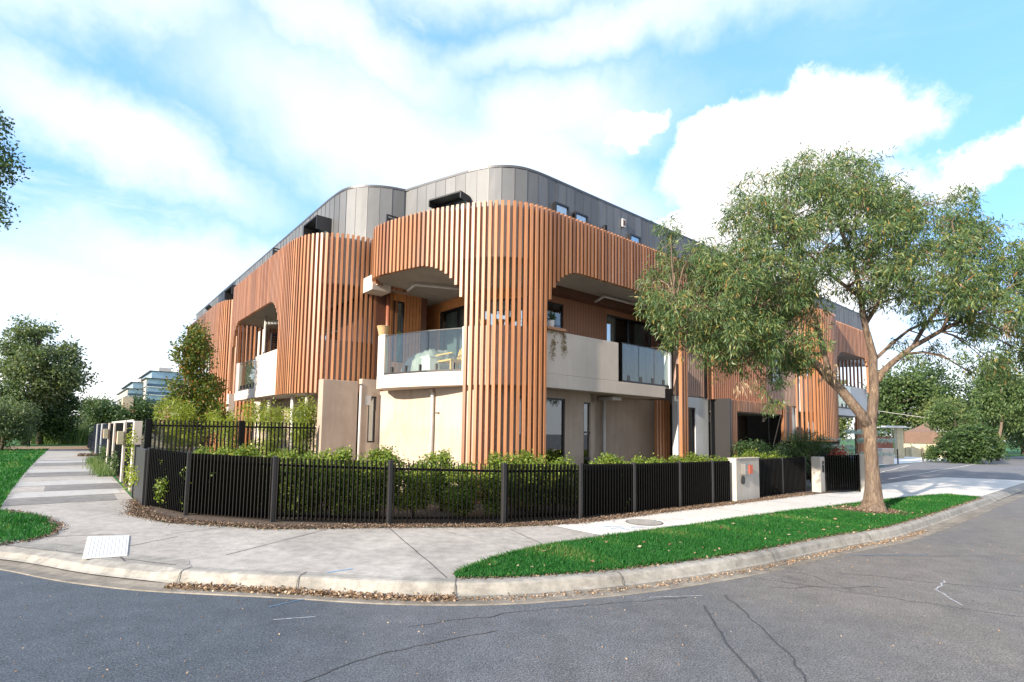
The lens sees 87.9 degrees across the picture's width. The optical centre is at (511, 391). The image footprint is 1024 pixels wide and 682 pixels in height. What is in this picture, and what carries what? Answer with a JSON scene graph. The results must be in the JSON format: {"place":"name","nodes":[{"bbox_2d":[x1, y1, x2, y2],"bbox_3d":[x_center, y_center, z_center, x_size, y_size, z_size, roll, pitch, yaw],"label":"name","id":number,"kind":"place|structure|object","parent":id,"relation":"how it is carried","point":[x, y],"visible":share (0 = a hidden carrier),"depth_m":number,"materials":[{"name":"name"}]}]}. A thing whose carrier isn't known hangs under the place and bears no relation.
{"place":"outdoors","nodes":[
{"label":"outdoors","id":0,"kind":"place"},
{"bbox_2d":[4,446,88,449],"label":"bare earth","id":1,"kind":"structure","parent":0,"point":[59,447],"depth_m":39.10,"materials":[{"name":"brown soil"}]},
{"bbox_2d":[1,450,131,509],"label":"side path","id":2,"kind":"structure","parent":0,"point":[55,478],"depth_m":14.32,"materials":[{"name":"grey concrete"}]},
{"bbox_2d":[82,455,116,476],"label":"dry grass","id":3,"kind":"structure","parent":2,"relation":"on","point":[99,468],"depth_m":19.34,"materials":[{"name":"green plant"}]},
{"bbox_2d":[86,445,851,527],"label":"garden soil","id":4,"kind":"structure","parent":0,"point":[202,517],"depth_m":9.82,"materials":[{"name":"brown soil"}]},
{"bbox_2d":[88,424,96,452],"bbox_3d":[-28.360,3.111,35.943,0.065,1.680,14.370,5,-6,-40],"label":"panel fence","id":5,"kind":"object","parent":4,"relation":"on","point":[91,444],"visible":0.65,"depth_m":34.35,"materials":[{"name":"grey metal"}]},
{"bbox_2d":[77,393,127,439],"bbox_3d":[-27.429,2.072,35.878,3.174,3.894,2.888,-1,-5,25],"label":"garden tree","id":6,"kind":"object","parent":4,"relation":"on","point":[102,412],"visible":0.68,"depth_m":35.51,"materials":[{"name":"green plant"}]},
{"bbox_2d":[113,423,123,476],"bbox_3d":[-12.928,1.888,17.505,0.065,1.680,3.920,5,-6,-40],"label":"panel fence","id":7,"kind":"object","parent":4,"relation":"on","point":[118,447],"visible":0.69,"depth_m":17.23,"materials":[{"name":"black metal"}]},
{"bbox_2d":[104,451,118,472],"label":"creeper","id":8,"kind":"object","parent":7,"relation":"attached to","point":[112,461],"visible":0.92,"depth_m":17.06,"materials":[{"name":"green plant"}]},
{"bbox_2d":[120,422,126,481],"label":"fence pillar","id":9,"kind":"structure","parent":4,"relation":"on","point":[123,450],"depth_m":15.61,"materials":[{"name":"white concrete"}]},
{"bbox_2d":[123,422,132,484],"bbox_3d":[-10.556,1.700,14.671,0.065,1.680,2.320,5,-6,-40],"label":"panel fence","id":10,"kind":"object","parent":4,"relation":"on","point":[129,424],"visible":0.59,"depth_m":14.89,"materials":[{"name":"black metal"}]},
{"bbox_2d":[128,421,142,490],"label":"fence pillar","id":11,"kind":"structure","parent":4,"relation":"on","point":[137,426],"depth_m":13.45,"materials":[{"name":"beige concrete"}]},
{"bbox_2d":[107,397,165,439],"bbox_3d":[-25.373,2.241,36.026,3.250,3.637,2.894,3,-5,-22],"label":"garden tree","id":12,"kind":"object","parent":4,"relation":"on","point":[142,410],"visible":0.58,"depth_m":35.65,"materials":[{"name":"green plant"}]},
{"bbox_2d":[116,389,165,408],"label":"garden tree","id":13,"kind":"object","parent":4,"relation":"on","point":[136,398],"visible":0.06,"depth_m":43.71,"materials":[{"name":"green plant"}]},
{"bbox_2d":[153,450,195,506],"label":"hedge shrub","id":14,"kind":"object","parent":4,"relation":"on","point":[160,485],"visible":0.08,"depth_m":10.26,"materials":[{"name":"green plant"}]},
{"bbox_2d":[150,393,207,451],"bbox_3d":[-9.710,1.365,15.364,1.764,2.608,1.329,-1,-5,23],"label":"bamboo","id":15,"kind":"object","parent":4,"relation":"on","point":[185,414],"visible":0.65,"depth_m":15.35,"materials":[{"name":"green plant"}]},
{"bbox_2d":[151,318,238,451],"bbox_3d":[-10.310,0.170,17.207,2.293,5.259,2.416,5,-6,-43],"label":"pear tree","id":16,"kind":"object","parent":4,"relation":"on","point":[206,395],"visible":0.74,"depth_m":17.21,"materials":[{"name":"green plant"}]},
{"bbox_2d":[180,444,233,508],"bbox_3d":[-5.889,1.683,10.300,0.927,1.304,1.092,2,-5,-15],"label":"hedge shrub","id":17,"kind":"object","parent":4,"relation":"on","point":[205,450],"visible":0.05,"depth_m":10.27,"materials":[{"name":"green plant"}]},
{"bbox_2d":[197,407,258,454],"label":"bamboo","id":18,"kind":"object","parent":4,"relation":"on","point":[212,418],"visible":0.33,"depth_m":15.37,"materials":[{"name":"green plant"}]},
{"bbox_2d":[144,419,315,460],"bbox_3d":[-6.718,1.617,12.822,3.719,1.810,0.364,3,-5,-24],"label":"tall picket fence","id":19,"kind":"object","parent":4,"relation":"on","point":[240,431],"visible":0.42,"depth_m":12.70,"materials":[{"name":"black metal"}]},
{"bbox_2d":[208,443,263,488],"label":"hedge shrub","id":20,"kind":"object","parent":4,"relation":"on","point":[242,451],"visible":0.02,"depth_m":10.18,"materials":[{"name":"green plant"}]},
{"bbox_2d":[237,397,292,455],"bbox_3d":[-6.682,1.389,14.499,1.636,2.513,1.293,1,-5,0],"label":"bamboo","id":21,"kind":"object","parent":4,"relation":"on","point":[269,414],"visible":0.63,"depth_m":14.49,"materials":[{"name":"green plant"}]},
{"bbox_2d":[245,446,297,512],"bbox_3d":[-4.576,1.677,10.014,1.055,1.308,1.064,4,-5,-31],"label":"hedge shrub","id":22,"kind":"object","parent":4,"relation":"on","point":[286,455],"visible":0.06,"depth_m":9.90,"materials":[{"name":"green plant"}]},
{"bbox_2d":[282,391,317,460],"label":"bamboo","id":23,"kind":"object","parent":4,"relation":"on","point":[309,412],"visible":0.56,"depth_m":14.18,"materials":[{"name":"green plant"}]},
{"bbox_2d":[279,451,329,514],"bbox_3d":[-3.868,1.736,9.844,1.072,1.259,0.863,-1,-5,25],"label":"hedge shrub","id":24,"kind":"object","parent":4,"relation":"on","point":[307,457],"visible":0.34,"depth_m":9.73,"materials":[{"name":"green plant"}]},
{"bbox_2d":[307,445,359,515],"bbox_3d":[-3.226,1.669,9.876,0.953,1.344,1.198,1,-5,-7],"label":"hedge shrub","id":25,"kind":"object","parent":4,"relation":"on","point":[341,455],"visible":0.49,"depth_m":9.65,"materials":[{"name":"green plant"}]},
{"bbox_2d":[350,445,405,515],"bbox_3d":[-2.492,1.662,9.849,1.160,1.366,1.128,0,-5,11],"label":"hedge shrub","id":26,"kind":"object","parent":4,"relation":"on","point":[384,453],"visible":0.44,"depth_m":9.70,"materials":[{"name":"green plant"}]},
{"bbox_2d":[392,455,437,516],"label":"hedge shrub","id":27,"kind":"object","parent":4,"relation":"on","point":[415,487],"visible":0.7,"depth_m":9.74,"materials":[{"name":"green plant"}]},
{"bbox_2d":[131,445,730,524],"bbox_3d":[-1.635,1.842,10.900,14.097,1.210,3.608,1,-5,-3],"label":"picket fence","id":28,"kind":"object","parent":4,"relation":"on","point":[601,489],"visible":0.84,"depth_m":9.67,"materials":[{"name":"grey metal"}]},
{"bbox_2d":[419,448,459,510],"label":"hedge shrub","id":29,"kind":"object","parent":4,"relation":"on","point":[441,458],"visible":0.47,"depth_m":10.67,"materials":[{"name":"green plant"}]},
{"bbox_2d":[439,461,487,516],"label":"hedge shrub","id":30,"kind":"object","parent":4,"relation":"on","point":[464,493],"visible":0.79,"depth_m":9.85,"materials":[{"name":"green plant"}]},
{"bbox_2d":[115,492,812,529],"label":"bark mulch","id":31,"kind":"object","parent":4,"relation":"on","point":[142,511],"visible":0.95,"depth_m":9.27,"materials":[{"name":"brown wood"}]},
{"bbox_2d":[475,450,521,515],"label":"hedge shrub","id":32,"kind":"object","parent":4,"relation":"on","point":[496,460],"visible":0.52,"depth_m":9.94,"materials":[{"name":"green plant"}]},
{"bbox_2d":[507,449,540,506],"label":"hedge shrub","id":33,"kind":"object","parent":4,"relation":"on","point":[527,456],"visible":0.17,"depth_m":11.19,"materials":[{"name":"green plant"}]},
{"bbox_2d":[500,460,547,514],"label":"hedge shrub","id":34,"kind":"object","parent":4,"relation":"on","point":[528,488],"visible":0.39,"depth_m":10.19,"materials":[{"name":"green plant"}]},
{"bbox_2d":[533,450,576,512],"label":"hedge shrub","id":35,"kind":"object","parent":4,"relation":"on","point":[542,459],"visible":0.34,"depth_m":10.50,"materials":[{"name":"green plant"}]},
{"bbox_2d":[590,452,627,502],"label":"hedge shrub","id":36,"kind":"object","parent":4,"relation":"on","point":[609,459],"visible":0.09,"depth_m":11.18,"materials":[{"name":"green plant"}]},
{"bbox_2d":[728,457,759,500],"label":"letterbox wall","id":37,"kind":"structure","parent":4,"relation":"on","point":[744,478],"depth_m":13.12,"materials":[{"name":"concrete"}]},
{"bbox_2d":[729,438,777,457],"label":"garden shrub","id":38,"kind":"object","parent":4,"relation":"on","point":[741,446],"visible":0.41,"depth_m":16.53,"materials":[{"name":"green plant"}]},
{"bbox_2d":[759,456,806,495],"bbox_3d":[7.529,2.372,14.820,2.996,1.040,0.114,5,-6,-40],"label":"picket fence","id":39,"kind":"object","parent":4,"relation":"on","point":[781,475],"visible":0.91,"depth_m":14.77,"materials":[{"name":"grey metal"}]},
{"bbox_2d":[825,454,860,491],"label":"metal gate","id":40,"kind":"structure","parent":4,"relation":"on","point":[854,475],"depth_m":15.80,"materials":[{"name":"black metal"}]},
{"bbox_2d":[0,490,1023,681],"bbox_3d":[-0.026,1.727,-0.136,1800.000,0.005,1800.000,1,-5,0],"label":"road","id":41,"kind":"structure","parent":0,"point":[40,638],"depth_m":4.66,"materials":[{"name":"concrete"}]},
{"bbox_2d":[0,483,1023,595],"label":"kerb","id":42,"kind":"structure","parent":41,"relation":"on","point":[183,570],"depth_m":6.15,"materials":[{"name":"concrete"}]},
{"bbox_2d":[0,491,1023,605],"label":"gutter","id":43,"kind":"object","parent":41,"relation":"on","point":[44,572],"visible":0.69,"depth_m":6.00,"materials":[{"name":"concrete"}]},
{"bbox_2d":[164,581,455,601],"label":"leaf litter","id":44,"kind":"object","parent":43,"relation":"on","point":[367,595],"visible":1,"depth_m":5.62,"materials":[{"name":"brown plant"}]},
{"bbox_2d":[14,544,1022,681],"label":"road debris","id":45,"kind":"object","parent":41,"relation":"on","point":[544,624],"visible":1,"depth_m":4.71,"materials":[{"name":"brown plant"}]},
{"bbox_2d":[167,530,929,602],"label":"fallen leaves","id":46,"kind":"object","parent":41,"relation":"on","point":[742,571],"visible":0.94,"depth_m":6.26,"materials":[{"name":"brown plant"}]},
{"bbox_2d":[0,0,1023,440],"label":"sky","id":47,"kind":"structure","parent":0,"point":[169,146],"materials":[{"name":"blue"}]},
{"bbox_2d":[1,439,1023,576],"bbox_3d":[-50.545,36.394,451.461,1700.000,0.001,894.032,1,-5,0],"label":"ground","id":48,"kind":"structure","parent":0,"point":[1010,452],"depth_m":22.19,"materials":[{"name":"soil"}]},
{"bbox_2d":[0,109,33,229],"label":"overhanging tree","id":49,"kind":"object","parent":48,"relation":"on","point":[5,165],"visible":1,"depth_m":20.87,"materials":[{"name":"green plant"}]},
{"bbox_2d":[0,376,36,419],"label":"leafy shrub","id":50,"kind":"object","parent":48,"relation":"on","point":[7,391],"visible":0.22,"depth_m":42.14,"materials":[{"name":"green plant"}]},
{"bbox_2d":[0,386,46,450],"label":"round bush","id":51,"kind":"object","parent":48,"relation":"on","point":[16,423],"visible":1,"depth_m":33.51,"materials":[{"name":"green plant"}]},
{"bbox_2d":[0,448,57,543],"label":"grass","id":52,"kind":"structure","parent":48,"relation":"on","point":[9,519],"depth_m":10.52,"materials":[{"name":"green plant"}]},
{"bbox_2d":[10,424,88,444],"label":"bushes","id":53,"kind":"object","parent":48,"relation":"on","point":[81,437],"visible":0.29,"depth_m":47.48,"materials":[{"name":"green plant"}]},
{"bbox_2d":[0,313,102,444],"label":"broad tree","id":54,"kind":"object","parent":48,"relation":"on","point":[29,359],"visible":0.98,"depth_m":43.73,"materials":[{"name":"green plant"}]},
{"bbox_2d":[19,386,90,444],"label":"round bush","id":55,"kind":"object","parent":48,"relation":"on","point":[60,422],"visible":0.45,"depth_m":45.58,"materials":[{"name":"green plant"}]},
{"bbox_2d":[77,395,111,412],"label":"distant tree","id":56,"kind":"object","parent":48,"relation":"on","point":[92,401],"visible":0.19,"depth_m":79.56,"materials":[{"name":"green plant"}]},
{"bbox_2d":[116,378,143,405],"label":"apartment tower","id":57,"kind":"structure","parent":48,"relation":"on","point":[130,388],"depth_m":155.55,"materials":[{"name":"grey metal"}]},
{"bbox_2d":[120,425,140,492],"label":"creeper","id":58,"kind":"object","parent":48,"relation":"on","point":[133,478],"visible":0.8,"depth_m":12.96,"materials":[{"name":"green plant"}]},
{"bbox_2d":[122,397,203,447],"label":"brick house","id":59,"kind":"structure","parent":48,"relation":"on","point":[126,400],"depth_m":42.14,"materials":[{"name":"brown brick"}]},
{"bbox_2d":[138,367,187,403],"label":"apartment tower","id":60,"kind":"structure","parent":48,"relation":"on","point":[152,381],"depth_m":152.47,"materials":[{"name":"blue metal"}]},
{"bbox_2d":[2,500,599,577],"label":"footpath","id":61,"kind":"structure","parent":48,"relation":"on","point":[405,552],"depth_m":7.55,"materials":[{"name":"grey concrete"}]},
{"bbox_2d":[82,535,128,558],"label":"tactile paving","id":62,"kind":"structure","parent":61,"relation":"on","point":[104,546],"depth_m":7.07,"materials":[{"name":"white concrete"}]},
{"bbox_2d":[0,494,982,579],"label":"dry grass edge","id":63,"kind":"object","parent":48,"relation":"on","point":[56,530],"visible":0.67,"depth_m":7.79,"materials":[{"name":"green plant"}]},
{"bbox_2d":[183,165,868,502],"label":"apartment building","id":64,"kind":"structure","parent":48,"relation":"on","point":[309,304],"depth_m":14.91,"materials":[{"name":"wood"}]},
{"bbox_2d":[356,392,375,445],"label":"window","id":65,"kind":"structure","parent":64,"relation":"in","point":[371,408],"depth_m":14.76,"materials":[{"name":"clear glass"}]},
{"bbox_2d":[392,300,404,362],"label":"window","id":66,"kind":"structure","parent":64,"relation":"in","point":[400,324],"depth_m":15.89,"materials":[{"name":"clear glass"}]},
{"bbox_2d":[401,348,456,371],"bbox_3d":[-2.259,-0.713,14.615,1.136,0.766,1.589,5,-6,-40],"label":"covered furniture","id":67,"kind":"object","parent":64,"relation":"on","point":[413,362],"visible":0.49,"depth_m":14.20,"materials":[{"name":"white fabric"}]},
{"bbox_2d":[420,355,440,369],"bbox_3d":[-2.102,-0.643,13.729,0.360,0.485,0.440,5,-6,-40],"label":"white tub","id":68,"kind":"object","parent":64,"relation":"on","point":[429,362],"visible":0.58,"depth_m":13.57,"materials":[{"name":"plastic"}]},
{"bbox_2d":[436,348,461,369],"bbox_3d":[-1.456,-0.804,13.660,0.723,0.823,0.750,5,-6,-40],"label":"wooden chair","id":69,"kind":"object","parent":64,"relation":"on","point":[457,361],"visible":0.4,"depth_m":13.60,"materials":[{"name":"brown wood"}]},
{"bbox_2d":[439,301,503,368],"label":"window","id":70,"kind":"structure","parent":64,"relation":"in","point":[454,318],"depth_m":16.57,"materials":[{"name":"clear glass"}]},
{"bbox_2d":[485,297,532,326],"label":"window","id":71,"kind":"structure","parent":64,"relation":"in","point":[503,307],"depth_m":15.26,"materials":[{"name":"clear glass"}]},
{"bbox_2d":[514,395,536,462],"bbox_3d":[0.337,1.348,12.916,0.830,2.450,0.070,5,-6,-40],"label":"window","id":72,"kind":"structure","parent":64,"relation":"in","point":[515,395],"depth_m":12.85,"materials":[{"name":"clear glass"}]},
{"bbox_2d":[516,296,562,327],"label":"window","id":73,"kind":"structure","parent":64,"relation":"in","point":[557,308],"depth_m":15.20,"materials":[{"name":"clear glass"}]},
{"bbox_2d":[546,398,563,468],"bbox_3d":[1.010,1.302,13.482,0.820,2.250,0.070,5,-6,-40],"label":"window","id":74,"kind":"structure","parent":64,"relation":"in","point":[554,406],"depth_m":13.57,"materials":[{"name":"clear glass"}]},
{"bbox_2d":[547,325,567,360],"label":"hanging plant","id":75,"kind":"object","parent":64,"relation":"on","point":[555,329],"visible":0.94,"depth_m":12.93,"materials":[{"name":"green plant"}]},
{"bbox_2d":[553,201,568,216],"bbox_3d":[1.406,-4.739,15.298,0.560,1.290,0.130,5,-6,-40],"label":"window","id":76,"kind":"structure","parent":64,"relation":"in","point":[558,207],"depth_m":15.33,"materials":[{"name":"clear glass"}]},
{"bbox_2d":[583,402,589,463],"bbox_3d":[2.029,1.523,14.320,0.440,2.430,0.070,5,-6,-40],"label":"window","id":77,"kind":"structure","parent":64,"relation":"in","point":[586,458],"depth_m":14.32,"materials":[{"name":"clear glass"}]},
{"bbox_2d":[607,314,650,382],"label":"window","id":78,"kind":"structure","parent":64,"relation":"in","point":[632,360],"depth_m":18.07,"materials":[{"name":"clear glass"}]},
{"bbox_2d":[670,404,694,457],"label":"window","id":79,"kind":"structure","parent":64,"relation":"in","point":[691,411],"depth_m":17.09,"materials":[{"name":"black glass"}]},
{"bbox_2d":[747,416,768,452],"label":"window","id":80,"kind":"structure","parent":64,"relation":"in","point":[757,426],"depth_m":21.28,"materials":[{"name":"glass"}]},
{"bbox_2d":[453,493,980,577],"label":"grass","id":81,"kind":"structure","parent":48,"relation":"on","point":[617,550],"depth_m":8.05,"materials":[{"name":"green plant"}]},
{"bbox_2d":[489,503,922,572],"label":"lawn leaves","id":82,"kind":"object","parent":81,"relation":"on","point":[745,537],"visible":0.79,"depth_m":8.77,"materials":[{"name":"brown plant"}]},
{"bbox_2d":[553,489,934,534],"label":"new footpath","id":83,"kind":"structure","parent":48,"relation":"on","point":[670,519],"depth_m":11.21,"materials":[{"name":"grey concrete"}]},
{"bbox_2d":[626,519,662,524],"bbox_3d":[2.415,2.393,9.705,0.670,0.001,0.670,1,-5,0],"label":"manhole cover","id":84,"kind":"object","parent":83,"relation":"on","point":[643,522],"visible":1,"depth_m":9.68,"materials":[{"name":"grey concrete"}]},
{"bbox_2d":[811,456,824,491],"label":"number pillar","id":85,"kind":"structure","parent":48,"relation":"on","point":[818,472],"depth_m":15.61,"materials":[{"name":"concrete"}]},
{"bbox_2d":[629,141,1023,511],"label":"gum tree","id":86,"kind":"object","parent":48,"relation":"on","point":[904,225],"visible":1,"depth_m":11.38,"materials":[{"name":"green plant"}]},
{"bbox_2d":[837,374,853,442],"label":"background tree","id":87,"kind":"object","parent":48,"relation":"on","point":[845,423],"visible":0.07,"depth_m":62.23,"materials":[{"name":"green plant"}]},
{"bbox_2d":[855,454,864,491],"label":"gate pillar","id":88,"kind":"structure","parent":48,"relation":"on","point":[862,469],"depth_m":15.87,"materials":[{"name":"concrete"}]},
{"bbox_2d":[819,503,913,514],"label":"tree mulch","id":89,"kind":"object","parent":48,"relation":"on","point":[856,508],"visible":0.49,"depth_m":11.61,"materials":[{"name":"brown plant"}]},
{"bbox_2d":[851,357,947,446],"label":"background tree","id":90,"kind":"object","parent":48,"relation":"on","point":[892,394],"visible":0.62,"depth_m":58.84,"materials":[{"name":"green plant"}]},
{"bbox_2d":[879,455,946,464],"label":"sunlit yard","id":91,"kind":"structure","parent":48,"relation":"on","point":[909,459],"depth_m":39.36,"materials":[{"name":"grey concrete"}]},
{"bbox_2d":[878,448,893,464],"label":"wall","id":92,"kind":"structure","parent":91,"relation":"on","point":[887,459],"depth_m":32.83,"materials":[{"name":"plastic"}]},
{"bbox_2d":[877,426,911,457],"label":"cantilever awning","id":93,"kind":"object","parent":91,"relation":"on","point":[898,436],"visible":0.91,"depth_m":43.76,"materials":[{"name":"beige concrete"}]},
{"bbox_2d":[919,445,940,461],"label":"leafy shrub","id":94,"kind":"object","parent":91,"relation":"on","point":[929,454],"visible":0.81,"depth_m":36.86,"materials":[{"name":"green plant"}]},
{"bbox_2d":[806,456,1023,487],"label":"side lane","id":95,"kind":"structure","parent":48,"relation":"on","point":[1012,468],"depth_m":27.11,"materials":[{"name":"grey asphalt"}]},
{"bbox_2d":[773,440,810,472],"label":"garden shrub","id":96,"kind":"object","parent":95,"relation":"on","point":[791,451],"visible":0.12,"depth_m":17.92,"materials":[{"name":"green plant"}]},
{"bbox_2d":[781,440,839,479],"bbox_3d":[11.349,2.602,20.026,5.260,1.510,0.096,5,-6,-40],"label":"shrub","id":97,"kind":"object","parent":95,"relation":"on","point":[807,460],"visible":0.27,"depth_m":19.68,"materials":[{"name":"green plant"}]},
{"bbox_2d":[782,430,839,482],"bbox_3d":[10.598,2.283,18.842,2.010,1.940,1.356,1,-5,0],"label":"small tree","id":98,"kind":"object","parent":95,"relation":"on","point":[811,447],"visible":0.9,"depth_m":18.72,"materials":[{"name":"green plant"}]},
{"bbox_2d":[821,422,897,456],"bbox_3d":[12.937,2.268,19.920,2.497,2.190,2.333,-2,-5,34],"label":"silver spruce","id":99,"kind":"object","parent":95,"relation":"on","point":[860,439],"visible":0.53,"depth_m":19.71,"materials":[{"name":"blue plant"}]},
{"bbox_2d":[920,394,985,436],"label":"flowering shrub","id":100,"kind":"object","parent":95,"relation":"on","point":[944,418],"visible":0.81,"depth_m":37.54,"materials":[{"name":"green plant"}]},
{"bbox_2d":[931,421,1010,463],"bbox_3d":[30.930,3.639,35.869,3.706,3.292,4.040,5,-6,-44],"label":"laurel bush","id":101,"kind":"object","parent":95,"relation":"on","point":[967,445],"visible":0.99,"depth_m":35.28,"materials":[{"name":"green plant"}]},
{"bbox_2d":[958,354,1023,460],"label":"drooping tree","id":102,"kind":"object","parent":95,"relation":"on","point":[993,397],"visible":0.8,"depth_m":41.40,"materials":[{"name":"green plant"}]},
{"bbox_2d":[982,378,1023,455],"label":"drooping tree","id":103,"kind":"object","parent":95,"relation":"on","point":[1020,438],"visible":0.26,"depth_m":44.76,"materials":[{"name":"green plant"}]},
{"bbox_2d":[893,358,985,430],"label":"background tree","id":104,"kind":"object","parent":48,"relation":"on","point":[950,385],"visible":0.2,"depth_m":60.84,"materials":[{"name":"green plant"}]},
{"bbox_2d":[902,394,981,428],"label":"background tree","id":105,"kind":"object","parent":48,"relation":"on","point":[920,414],"visible":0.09,"depth_m":56.78,"materials":[{"name":"green plant"}]},
{"bbox_2d":[881,477,1023,495],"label":"driveway crossing","id":106,"kind":"object","parent":48,"relation":"on","point":[966,486],"visible":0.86,"depth_m":18.17,"materials":[{"name":"grey concrete"}]},
{"bbox_2d":[943,370,1023,446],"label":"background tree","id":107,"kind":"object","parent":48,"relation":"on","point":[953,393],"visible":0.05,"depth_m":60.07,"materials":[{"name":"green plant"}]},
{"bbox_2d":[881,411,941,443],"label":"house roof","id":108,"kind":"object","parent":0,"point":[922,434],"visible":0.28,"depth_m":48.86,"materials":[{"name":"brown tile"}]},
{"bbox_2d":[910,444,926,456],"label":"house wall","id":109,"kind":"structure","parent":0,"point":[916,450],"depth_m":46.75,"materials":[{"name":"beige paint"}]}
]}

